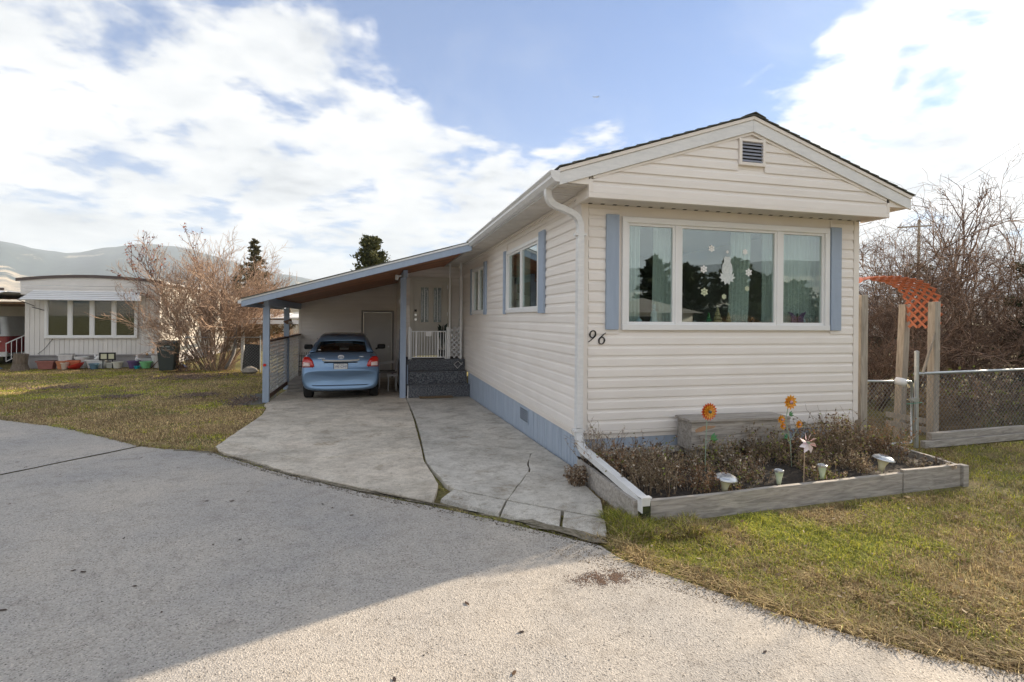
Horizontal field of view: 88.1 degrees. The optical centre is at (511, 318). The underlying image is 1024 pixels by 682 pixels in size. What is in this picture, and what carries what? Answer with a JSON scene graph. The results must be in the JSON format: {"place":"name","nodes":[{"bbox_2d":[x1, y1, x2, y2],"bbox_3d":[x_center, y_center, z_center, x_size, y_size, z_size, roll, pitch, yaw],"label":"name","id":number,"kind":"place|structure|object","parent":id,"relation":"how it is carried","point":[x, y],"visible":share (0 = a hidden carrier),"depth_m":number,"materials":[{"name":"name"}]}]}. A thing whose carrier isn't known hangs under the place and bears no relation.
{"place":"outdoors","nodes":[
{"label":"outdoors","id":0,"kind":"place"},
{"bbox_2d":[0,420,135,473],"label":"road","id":1,"kind":"structure","parent":0,"point":[27,445],"depth_m":7.03,"materials":[{"name":"asphalt"}]},
{"bbox_2d":[299,283,396,377],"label":"storage shed","id":2,"kind":"structure","parent":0,"point":[347,312],"depth_m":16.64,"materials":[{"name":"plastic"}]},
{"bbox_2d":[361,310,393,377],"bbox_3d":[-4.265,0.827,16.788,0.990,2.140,0.090,0,0,-14],"label":"shed door","id":3,"kind":"structure","parent":2,"relation":"in","point":[379,327],"depth_m":16.82,"materials":[{"name":"wood"}]},
{"bbox_2d":[216,377,605,540],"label":"driveway","id":4,"kind":"structure","parent":0,"point":[480,458],"depth_m":6.54,"materials":[{"name":"concrete"}]},
{"bbox_2d":[286,376,302,391],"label":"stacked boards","id":5,"kind":"object","parent":4,"relation":"on","point":[295,384],"visible":0.71,"depth_m":13.59,"materials":[{"name":"grey wood"}]},
{"bbox_2d":[302,332,384,397],"bbox_3d":[-4.386,1.100,13.856,2.120,1.481,4.234,0,0,-15],"label":"parked car","id":6,"kind":"object","parent":4,"relation":"on","point":[340,361],"visible":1,"depth_m":11.99,"materials":[{"name":"blue paint"}]},
{"bbox_2d":[238,242,471,402],"bbox_3d":[-3.760,0.173,13.188,4.905,3.464,7.875,0,0,-14],"label":"carport","id":7,"kind":"object","parent":4,"relation":"on","point":[285,299],"visible":0.91,"depth_m":11.66,"materials":[{"name":"blue paint"}]},
{"bbox_2d":[270,334,300,397],"bbox_3d":[-5.913,1.151,13.838,0.120,1.355,4.834,0,0,-14],"label":"lattice railing","id":8,"kind":"object","parent":7,"relation":"attached to","point":[283,376],"visible":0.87,"depth_m":13.32,"materials":[{"name":"grey wood"}]},
{"bbox_2d":[379,352,398,388],"bbox_3d":[-3.310,1.381,14.278,0.566,0.984,0.490,0,0,-14],"label":"patio chair","id":9,"kind":"object","parent":4,"relation":"on","point":[389,371],"visible":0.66,"depth_m":14.08,"materials":[{"name":"black metal"}]},
{"bbox_2d":[563,464,588,486],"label":"dried plant","id":10,"kind":"object","parent":4,"relation":"on","point":[575,478],"visible":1,"depth_m":5.17,"materials":[{"name":"brown plant"}]},
{"bbox_2d":[438,324,446,356],"bbox_3d":[-1.758,0.556,13.355,0.258,0.880,0.255,0,0,-14],"label":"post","id":11,"kind":"object","parent":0,"point":[440,329],"visible":0.52,"depth_m":13.32,"materials":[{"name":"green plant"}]},
{"bbox_2d":[0,241,1022,322],"bbox_3d":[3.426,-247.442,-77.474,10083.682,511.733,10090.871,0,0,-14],"label":"hills","id":12,"kind":"structure","parent":0,"point":[17,261],"depth_m":2623.35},
{"bbox_2d":[0,446,1023,681],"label":"road","id":13,"kind":"structure","parent":0,"point":[483,567],"depth_m":3.08,"materials":[{"name":"asphalt"}]},
{"bbox_2d":[0,457,766,681],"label":"fallen leaves","id":14,"kind":"object","parent":13,"relation":"on","point":[513,672],"visible":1,"depth_m":2.95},
{"bbox_2d":[207,452,600,548],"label":"dirt crumbs","id":15,"kind":"object","parent":13,"relation":"on","point":[377,498],"visible":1,"depth_m":4.72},
{"bbox_2d":[214,453,594,543],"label":"joint weeds","id":16,"kind":"object","parent":13,"relation":"on","point":[528,527],"visible":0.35,"depth_m":4.54,"materials":[{"name":"green plant"}]},
{"bbox_2d":[4,451,993,681],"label":"road grit","id":17,"kind":"object","parent":13,"relation":"on","point":[352,568],"visible":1,"depth_m":3.00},
{"bbox_2d":[561,568,667,592],"bbox_3d":[0.622,1.653,3.372,0.751,0.003,0.335,0,0,-14],"label":"dirt patch","id":18,"kind":"object","parent":13,"relation":"on","point":[616,575],"visible":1,"depth_m":3.37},
{"bbox_2d":[549,541,1023,681],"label":"dirt crumbs","id":19,"kind":"object","parent":13,"relation":"on","point":[770,610],"visible":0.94,"depth_m":3.00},
{"bbox_2d":[0,323,1023,673],"bbox_3d":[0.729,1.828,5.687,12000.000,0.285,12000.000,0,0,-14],"label":"ground","id":20,"kind":"structure","parent":0,"point":[972,487],"depth_m":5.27,"materials":[{"name":"plant"}]},
{"bbox_2d":[0,316,24,362],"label":"parked van","id":21,"kind":"object","parent":20,"relation":"on","point":[12,327],"visible":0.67,"depth_m":20.83,"materials":[{"name":"red metal"}]},
{"bbox_2d":[0,288,24,315],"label":"neighbour carport","id":22,"kind":"object","parent":20,"relation":"on","point":[8,308],"visible":0.2,"depth_m":26.76,"materials":[{"name":"white plastic"}]},
{"bbox_2d":[10,353,29,370],"bbox_3d":[-17.275,1.525,18.576,0.540,0.588,0.540,0,0,-14],"label":"tree stump","id":23,"kind":"object","parent":20,"relation":"on","point":[19,361],"visible":0.98,"depth_m":18.43,"materials":[{"name":"brown wood"}]},
{"bbox_2d":[35,360,57,368],"bbox_3d":[-16.498,1.649,18.764,0.560,0.312,0.299,0,0,-14],"label":"planter box","id":24,"kind":"object","parent":20,"relation":"on","point":[46,364],"visible":0.98,"depth_m":18.67,"materials":[{"name":"plastic"}]},
{"bbox_2d":[57,354,75,360],"bbox_3d":[-16.136,1.552,19.167,0.490,0.512,0.270,0,0,-14],"label":"planter box","id":25,"kind":"object","parent":20,"relation":"on","point":[62,357],"visible":0.56,"depth_m":19.06,"materials":[{"name":"plastic"}]},
{"bbox_2d":[85,359,108,368],"bbox_3d":[-15.070,1.651,19.233,0.660,0.332,0.319,0,0,-14],"label":"planter box","id":26,"kind":"object","parent":20,"relation":"on","point":[88,361],"visible":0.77,"depth_m":19.11,"materials":[{"name":"plastic"}]},
{"bbox_2d":[99,352,115,368],"bbox_3d":[-14.645,1.530,19.151,0.520,0.580,0.030,0,0,-14],"label":"garden sign","id":27,"kind":"object","parent":20,"relation":"on","point":[107,356],"visible":1,"depth_m":19.14,"materials":[{"name":"black plastic"}]},
{"bbox_2d":[0,415,225,453],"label":"grass fringe","id":28,"kind":"object","parent":20,"relation":"on","point":[149,444],"depth_m":7.26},
{"bbox_2d":[15,275,248,367],"bbox_3d":[-17.984,0.101,29.320,4.670,3.425,21.325,0,0,-14],"label":"neighbour home","id":29,"kind":"object","parent":20,"relation":"on","point":[58,320],"visible":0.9,"depth_m":19.46,"materials":[{"name":"white"}]},
{"bbox_2d":[44,300,137,337],"bbox_3d":[-15.506,-0.017,19.536,2.940,1.510,0.092,0,0,-14],"label":"bow window","id":30,"kind":"structure","parent":29,"relation":"in","point":[62,318],"depth_m":19.50,"materials":[{"name":"glass"}]},
{"bbox_2d":[0,367,282,449],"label":"lawn grass","id":31,"kind":"structure","parent":20,"relation":"on","point":[153,435],"depth_m":11.01,"materials":[{"name":"plant"}]},
{"bbox_2d":[0,384,118,390],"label":"fallen leaves","id":32,"kind":"object","parent":31,"relation":"on","point":[60,386],"visible":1,"depth_m":13.92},
{"bbox_2d":[77,393,158,398],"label":"fallen leaves","id":33,"kind":"object","parent":31,"relation":"on","point":[124,395],"visible":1,"depth_m":12.40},
{"bbox_2d":[106,222,205,369],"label":"rose hip shoots","id":34,"kind":"object","parent":20,"relation":"on","point":[145,257],"visible":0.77,"depth_m":18.96,"materials":[{"name":"brown plant"}]},
{"bbox_2d":[156,340,180,370],"bbox_3d":[-11.860,1.305,18.277,0.648,1.074,0.703,0,0,-14],"label":"wheelie bin","id":35,"kind":"object","parent":20,"relation":"on","point":[166,363],"visible":0.68,"depth_m":18.02,"materials":[{"name":"plastic"}]},
{"bbox_2d":[175,342,203,371],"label":"dried plant","id":36,"kind":"object","parent":20,"relation":"on","point":[181,362],"visible":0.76,"depth_m":18.33,"materials":[{"name":"brown plant"}]},
{"bbox_2d":[121,371,259,381],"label":"fallen leaves","id":37,"kind":"object","parent":20,"relation":"on","point":[184,376],"visible":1,"depth_m":16.64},
{"bbox_2d":[85,227,298,370],"bbox_3d":[-10.662,-0.635,19.091,6.447,5.010,7.020,0,0,-27],"label":"bare shrub","id":38,"kind":"object","parent":20,"relation":"on","point":[210,311],"visible":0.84,"depth_m":18.10,"materials":[{"name":"plant"}]},
{"bbox_2d":[159,391,234,398],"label":"fallen leaves","id":39,"kind":"object","parent":20,"relation":"on","point":[203,394],"visible":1,"depth_m":12.65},
{"bbox_2d":[203,339,242,370],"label":"dried plant","id":40,"kind":"object","parent":20,"relation":"on","point":[223,361],"visible":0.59,"depth_m":18.80,"materials":[{"name":"brown plant"}]},
{"bbox_2d":[224,321,242,369],"bbox_3d":[-9.787,0.930,18.560,0.581,1.739,0.110,0,0,-14],"label":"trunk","id":41,"kind":"object","parent":20,"relation":"on","point":[232,355],"visible":0.66,"depth_m":18.53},
{"bbox_2d":[206,395,269,407],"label":"fallen leaves","id":42,"kind":"object","parent":20,"relation":"on","point":[246,399],"visible":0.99,"depth_m":11.55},
{"bbox_2d":[185,335,291,371],"bbox_3d":[-9.418,1.239,18.279,3.373,1.285,0.058,0,0,-14],"label":"chain link fence","id":43,"kind":"object","parent":20,"relation":"on","point":[260,362],"visible":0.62,"depth_m":18.25,"materials":[{"name":"metal"}]},
{"bbox_2d":[241,366,257,373],"bbox_3d":[-8.942,1.764,18.075,0.520,0.278,0.530,0,0,-14],"label":"boulder","id":44,"kind":"object","parent":20,"relation":"on","point":[250,370],"visible":0.95,"depth_m":17.91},
{"bbox_2d":[242,344,261,369],"bbox_3d":[-9.123,1.348,18.571,0.610,0.900,0.150,0,0,-14],"label":"dark board","id":45,"kind":"object","parent":20,"relation":"on","point":[254,351],"visible":0.64,"depth_m":18.55,"materials":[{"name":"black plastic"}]},
{"bbox_2d":[223,393,280,404],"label":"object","id":46,"kind":"structure","parent":20,"relation":"on","point":[260,396],"depth_m":11.97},
{"bbox_2d":[230,238,283,349],"bbox_3d":[-14.628,-1.292,30.392,3.809,6.542,3.826,0,0,-14],"label":"conifer tree","id":47,"kind":"object","parent":20,"relation":"on","point":[255,251],"visible":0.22,"depth_m":30.07,"materials":[{"name":"green plant"}]},
{"bbox_2d":[239,312,298,370],"bbox_3d":[-9.648,0.747,24.293,3.100,2.225,10.800,0,0,-14],"label":"patio cover","id":48,"kind":"object","parent":20,"relation":"on","point":[295,315],"visible":0.19,"depth_m":19.00,"materials":[{"name":"white plastic"}]},
{"bbox_2d":[257,324,298,362],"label":"bare shrub","id":49,"kind":"object","parent":20,"relation":"on","point":[291,331],"visible":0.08,"depth_m":22.14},
{"bbox_2d":[271,308,298,343],"bbox_3d":[-14.124,0.364,38.372,5.800,2.950,5.300,0,0,-14],"label":"home","id":50,"kind":"object","parent":20,"relation":"on","point":[297,326],"depth_m":35.79,"materials":[{"name":"white metal"}]},
{"bbox_2d":[349,233,389,312],"bbox_3d":[-8.065,-1.490,30.272,2.855,6.754,2.864,0,0,13],"label":"conifer tree","id":51,"kind":"object","parent":20,"relation":"on","point":[368,254],"visible":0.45,"depth_m":29.89,"materials":[{"name":"green plant"}]},
{"bbox_2d":[173,449,605,542],"bbox_3d":[-1.796,1.667,5.348,5.798,0.070,0.256,0,0,31],"label":"soil strip","id":52,"kind":"object","parent":20,"relation":"on","point":[532,523],"visible":1,"depth_m":4.31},
{"bbox_2d":[406,356,469,397],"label":"porch steps","id":53,"kind":"structure","parent":20,"relation":"on","point":[434,377],"depth_m":12.53,"materials":[{"name":"grey carpet"}]},
{"bbox_2d":[408,327,445,358],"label":"porch gate","id":54,"kind":"structure","parent":53,"relation":"on","point":[428,333],"depth_m":12.88,"materials":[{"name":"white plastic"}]},
{"bbox_2d":[446,262,462,367],"bbox_3d":[-1.400,-0.091,12.991,0.385,2.630,0.264,0,0,-14],"label":"porch screen","id":55,"kind":"object","parent":53,"relation":"on","point":[448,343],"visible":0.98,"depth_m":13.08,"materials":[{"name":"white plastic"}]},
{"bbox_2d":[590,500,715,542],"bbox_3d":[1.102,1.610,4.252,1.063,0.158,0.851,0,0,-14],"label":"grass tuft","id":56,"kind":"object","parent":20,"relation":"on","point":[625,522],"visible":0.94,"depth_m":4.13,"materials":[{"name":"plant"}]},
{"bbox_2d":[396,112,915,512],"bbox_3d":[0.513,-0.150,11.723,5.587,4.209,14.850,0,0,-14],"label":"mobile home","id":57,"kind":"object","parent":20,"relation":"on","point":[572,271],"visible":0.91,"depth_m":6.17,"materials":[{"name":"plastic"}]},
{"bbox_2d":[410,277,451,356],"bbox_3d":[-2.114,-0.022,13.729,1.070,2.070,0.100,0,0,-14],"label":"front door","id":58,"kind":"structure","parent":57,"relation":"in","point":[429,296],"depth_m":13.71,"materials":[{"name":"white wood"}]},
{"bbox_2d":[459,277,462,356],"bbox_3d":[-1.324,-0.040,13.648,0.029,2.040,0.450,0,0,-14],"label":"storm door","id":59,"kind":"structure","parent":57,"relation":"in","point":[462,277],"depth_m":13.77,"materials":[{"name":"white plastic"}]},
{"bbox_2d":[471,264,482,313],"bbox_3d":[-0.709,-0.601,11.399,0.092,1.010,1.350,0,0,-14],"label":"side window","id":60,"kind":"structure","parent":57,"relation":"in","point":[477,273],"depth_m":11.60,"materials":[{"name":"white plastic"}]},
{"bbox_2d":[505,236,537,312],"bbox_3d":[0.159,-0.599,8.008,0.092,1.020,1.830,0,0,-14],"label":"side window","id":61,"kind":"structure","parent":57,"relation":"in","point":[520,249],"depth_m":8.03,"materials":[{"name":"white plastic"}]},
{"bbox_2d":[621,216,829,330],"bbox_3d":[2.534,-0.483,6.148,2.760,1.245,0.092,0,0,-14],"label":"picture window","id":62,"kind":"structure","parent":57,"relation":"in","point":[677,226],"depth_m":6.12,"materials":[{"name":"white plastic"}]},
{"bbox_2d":[649,304,657,321],"bbox_3d":[1.627,-0.044,6.067,0.106,0.240,0.106,0,0,-14],"label":"figurine","id":63,"kind":"object","parent":62,"relation":"in","point":[653,315],"visible":0.82,"depth_m":6.04,"materials":[{"name":"ceramic"}]},
{"bbox_2d":[577,438,968,521],"bbox_3d":[2.789,1.604,5.476,4.095,0.255,1.481,0,0,-14],"label":"garden planter","id":64,"kind":"object","parent":20,"relation":"on","point":[793,489],"visible":0.38,"depth_m":4.93,"materials":[{"name":"grey wood"}]},
{"bbox_2d":[564,416,627,467],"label":"dried plant","id":65,"kind":"object","parent":64,"relation":"on","point":[596,445],"visible":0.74,"depth_m":5.39,"materials":[{"name":"brown plant"}]},
{"bbox_2d":[575,436,658,477],"bbox_3d":[1.020,1.363,5.116,0.593,0.428,0.663,0,0,-26],"label":"dried plant","id":66,"kind":"object","parent":64,"relation":"on","point":[620,454],"visible":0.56,"depth_m":5.15,"materials":[{"name":"brown plant"}]},
{"bbox_2d":[607,440,689,496],"bbox_3d":[1.259,1.351,4.769,0.735,0.447,0.689,0,0,27],"label":"dried plant","id":67,"kind":"object","parent":64,"relation":"on","point":[650,476],"visible":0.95,"depth_m":4.72,"materials":[{"name":"brown plant"}]},
{"bbox_2d":[627,447,674,481],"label":"dried plant","id":68,"kind":"object","parent":64,"relation":"on","point":[660,466],"visible":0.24,"depth_m":5.06,"materials":[{"name":"brown plant"}]},
{"bbox_2d":[630,431,684,471],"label":"dried plant","id":69,"kind":"object","parent":64,"relation":"on","point":[666,451],"visible":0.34,"depth_m":5.39,"materials":[{"name":"brown plant"}]},
{"bbox_2d":[668,444,712,473],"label":"dried plant","id":70,"kind":"object","parent":64,"relation":"on","point":[680,457],"visible":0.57,"depth_m":5.35,"materials":[{"name":"brown plant"}]},
{"bbox_2d":[670,451,726,493],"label":"dried plant","id":71,"kind":"object","parent":64,"relation":"on","point":[695,475],"visible":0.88,"depth_m":4.76,"materials":[{"name":"brown plant"}]},
{"bbox_2d":[702,403,717,470],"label":"metal flower","id":72,"kind":"object","parent":64,"relation":"on","point":[709,411],"visible":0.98,"depth_m":5.27,"materials":[{"name":"orange metal"}]},
{"bbox_2d":[690,432,740,469],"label":"dried plant","id":73,"kind":"object","parent":64,"relation":"on","point":[717,453],"visible":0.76,"depth_m":5.43,"materials":[{"name":"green plant"}]},
{"bbox_2d":[714,472,737,491],"bbox_3d":[1.886,1.483,4.662,0.200,0.234,0.199,0,0,-14],"label":"solar light","id":74,"kind":"object","parent":64,"relation":"on","point":[726,480],"visible":0.94,"depth_m":4.63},
{"bbox_2d":[675,412,790,459],"bbox_3d":[2.472,1.325,5.912,1.280,0.488,0.305,0,0,-14],"label":"wooden box","id":75,"kind":"object","parent":64,"relation":"on","point":[691,428],"visible":0.77,"depth_m":5.78,"materials":[{"name":"grey wood"}]},
{"bbox_2d":[716,454,773,484],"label":"dried plant","id":76,"kind":"object","parent":64,"relation":"on","point":[745,472],"visible":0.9,"depth_m":5.02,"materials":[{"name":"brown plant"}]},
{"bbox_2d":[728,446,767,470],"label":"dried plant","id":77,"kind":"object","parent":64,"relation":"on","point":[734,462],"visible":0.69,"depth_m":5.35,"materials":[{"name":"brown plant"}]},
{"bbox_2d":[722,421,788,462],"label":"dried plant","id":78,"kind":"object","parent":64,"relation":"on","point":[753,449],"visible":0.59,"depth_m":5.64,"materials":[{"name":"brown plant"}]},
{"bbox_2d":[748,424,800,465],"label":"dried plant","id":79,"kind":"object","parent":64,"relation":"on","point":[776,449],"visible":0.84,"depth_m":5.62,"materials":[{"name":"brown plant"}]},
{"bbox_2d":[774,469,783,484],"bbox_3d":[2.444,1.490,4.845,0.086,0.208,0.086,0,0,-14],"label":"solar light","id":80,"kind":"object","parent":64,"relation":"on","point":[779,474],"visible":0.94,"depth_m":4.83,"materials":[{"name":"white plastic"}]},
{"bbox_2d":[778,395,802,465],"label":"metal flower","id":81,"kind":"object","parent":64,"relation":"on","point":[790,402],"visible":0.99,"depth_m":5.50,"materials":[{"name":"orange metal"}]},
{"bbox_2d":[769,418,831,459],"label":"dried plant","id":82,"kind":"object","parent":64,"relation":"on","point":[794,445],"visible":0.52,"depth_m":5.82,"materials":[{"name":"brown plant"}]},
{"bbox_2d":[779,447,836,471],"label":"dried plant","id":83,"kind":"object","parent":64,"relation":"on","point":[822,460],"visible":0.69,"depth_m":5.44,"materials":[{"name":"brown plant"}]},
{"bbox_2d":[799,433,816,481],"bbox_3d":[2.787,1.341,5.005,0.203,0.542,0.070,0,0,-14],"label":"pinwheel","id":84,"kind":"object","parent":64,"relation":"on","point":[806,445],"visible":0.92,"depth_m":4.99,"materials":[{"name":"white plastic"}]},
{"bbox_2d":[817,463,826,480],"bbox_3d":[2.938,1.489,5.013,0.086,0.208,0.086,0,0,-14],"label":"solar light","id":85,"kind":"object","parent":64,"relation":"on","point":[822,468],"visible":0.96,"depth_m":4.99,"materials":[{"name":"white plastic"}]},
{"bbox_2d":[797,455,847,480],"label":"dried plant","id":86,"kind":"object","parent":64,"relation":"on","point":[816,472],"visible":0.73,"depth_m":5.14,"materials":[{"name":"brown plant"}]},
{"bbox_2d":[792,404,876,461],"bbox_3d":[3.551,1.293,5.814,0.771,0.610,0.750,0,0,-14],"label":"dried plant","id":87,"kind":"object","parent":64,"relation":"on","point":[836,442],"visible":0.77,"depth_m":5.80,"materials":[{"name":"brown plant"}]},
{"bbox_2d":[802,405,880,458],"bbox_3d":[3.736,1.317,6.092,0.862,0.575,0.729,0,0,27],"label":"dried plant","id":88,"kind":"object","parent":64,"relation":"on","point":[842,425],"visible":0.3,"depth_m":6.07,"materials":[{"name":"brown plant"}]},
{"bbox_2d":[829,447,877,473],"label":"dried plant","id":89,"kind":"object","parent":64,"relation":"on","point":[864,464],"visible":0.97,"depth_m":5.41,"materials":[{"name":"brown plant"}]},
{"bbox_2d":[842,417,924,462],"bbox_3d":[4.097,1.344,5.852,0.684,0.508,0.692,0,0,-27],"label":"dried plant","id":90,"kind":"object","parent":64,"relation":"on","point":[881,447],"visible":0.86,"depth_m":5.84,"materials":[{"name":"brown plant"}]},
{"bbox_2d":[872,454,895,473],"bbox_3d":[3.684,1.466,5.246,0.198,0.235,0.199,0,0,-14],"label":"solar light","id":91,"kind":"object","parent":64,"relation":"on","point":[883,460],"visible":0.98,"depth_m":5.22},
{"bbox_2d":[895,453,957,469],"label":"dried plant","id":92,"kind":"object","parent":64,"relation":"in","point":[918,464],"visible":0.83,"depth_m":5.62,"materials":[{"name":"brown plant"}]},
{"bbox_2d":[576,528,1023,678],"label":"grass fringe","id":93,"kind":"object","parent":20,"relation":"on","point":[1008,660],"depth_m":2.92,"materials":[{"name":"plant"}]},
{"bbox_2d":[620,443,1023,652],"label":"fallen leaves","id":94,"kind":"object","parent":20,"relation":"on","point":[891,602],"visible":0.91,"depth_m":3.73,"materials":[{"name":"brown plant"}]},
{"bbox_2d":[854,275,942,440],"bbox_3d":[5.099,0.597,7.246,1.625,2.332,0.765,0,0,-14],"label":"garden arbor","id":95,"kind":"object","parent":20,"relation":"on","point":[906,314],"visible":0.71,"depth_m":7.22,"materials":[{"name":"brown wood"}]},
{"bbox_2d":[859,283,996,416],"bbox_3d":[6.725,0.181,11.266,5.283,4.480,5.151,0,0,33],"label":"bare shrub","id":96,"kind":"object","parent":20,"relation":"on","point":[887,372],"visible":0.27,"depth_m":9.81,"materials":[{"name":"plant"}]},
{"bbox_2d":[876,369,994,439],"bbox_3d":[6.562,1.276,8.157,2.181,1.036,1.511,0,0,-14],"label":"straw heap","id":97,"kind":"object","parent":20,"relation":"on","point":[947,420],"visible":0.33,"depth_m":8.02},
{"bbox_2d":[859,170,1023,414],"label":"bare shrub","id":98,"kind":"object","parent":20,"relation":"on","point":[964,363],"visible":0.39,"depth_m":10.79,"materials":[{"name":"plant"}]},
{"bbox_2d":[859,144,1023,394],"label":"bare shrub","id":99,"kind":"object","parent":20,"relation":"on","point":[900,269],"visible":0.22,"depth_m":12.64,"materials":[{"name":"plant"}]},
{"bbox_2d":[907,365,1023,424],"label":"dried plant","id":100,"kind":"object","parent":20,"relation":"on","point":[962,386],"visible":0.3,"depth_m":8.86,"materials":[{"name":"brown plant"}]},
{"bbox_2d":[913,350,1023,447],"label":"chain link fence","id":101,"kind":"object","parent":20,"relation":"on","point":[916,373],"visible":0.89,"depth_m":7.26,"materials":[{"name":"metal"}]},
{"bbox_2d":[867,380,921,443],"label":"chain link gate","id":102,"kind":"structure","parent":101,"relation":"attached to","point":[911,400],"depth_m":6.92,"materials":[{"name":"metal"}]},
{"bbox_2d":[922,175,1015,390],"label":"tall shoots","id":103,"kind":"object","parent":20,"relation":"on","point":[963,223],"visible":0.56,"depth_m":12.27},
{"bbox_2d":[920,432,1023,448],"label":"timber edging","id":104,"kind":"object","parent":20,"relation":"on","point":[925,444],"visible":0.98,"depth_m":7.21,"materials":[{"name":"grey wood"}]},
{"bbox_2d":[927,425,1023,439],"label":"timber edging","id":105,"kind":"object","parent":104,"relation":"on","point":[973,432],"visible":1,"depth_m":7.28,"materials":[{"name":"grey wood"}]},
{"bbox_2d":[974,372,1023,422],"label":"dried plant","id":106,"kind":"object","parent":20,"relation":"on","point":[1016,396],"visible":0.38,"depth_m":9.04,"materials":[{"name":"brown plant"}]},
{"bbox_2d":[982,262,1023,409],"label":"conifer tree","id":107,"kind":"object","parent":20,"relation":"on","point":[1020,304],"visible":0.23,"depth_m":11.16,"materials":[{"name":"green plant"}]},
{"bbox_2d":[0,0,1023,295],"label":"sky","id":108,"kind":"structure","parent":0,"point":[308,127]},
{"bbox_2d":[788,312,805,322],"bbox_3d":[3.521,0.006,6.532,0.260,0.170,0.016,0,0,-14],"label":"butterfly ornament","id":109,"kind":"object","parent":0,"point":[796,319],"visible":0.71,"depth_m":6.52,"materials":[{"name":"purple plastic"}]},
{"bbox_2d":[907,374,1023,428],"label":"dried plant","id":110,"kind":"object","parent":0,"point":[973,400],"visible":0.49,"depth_m":8.19,"materials":[{"name":"brown plant"}]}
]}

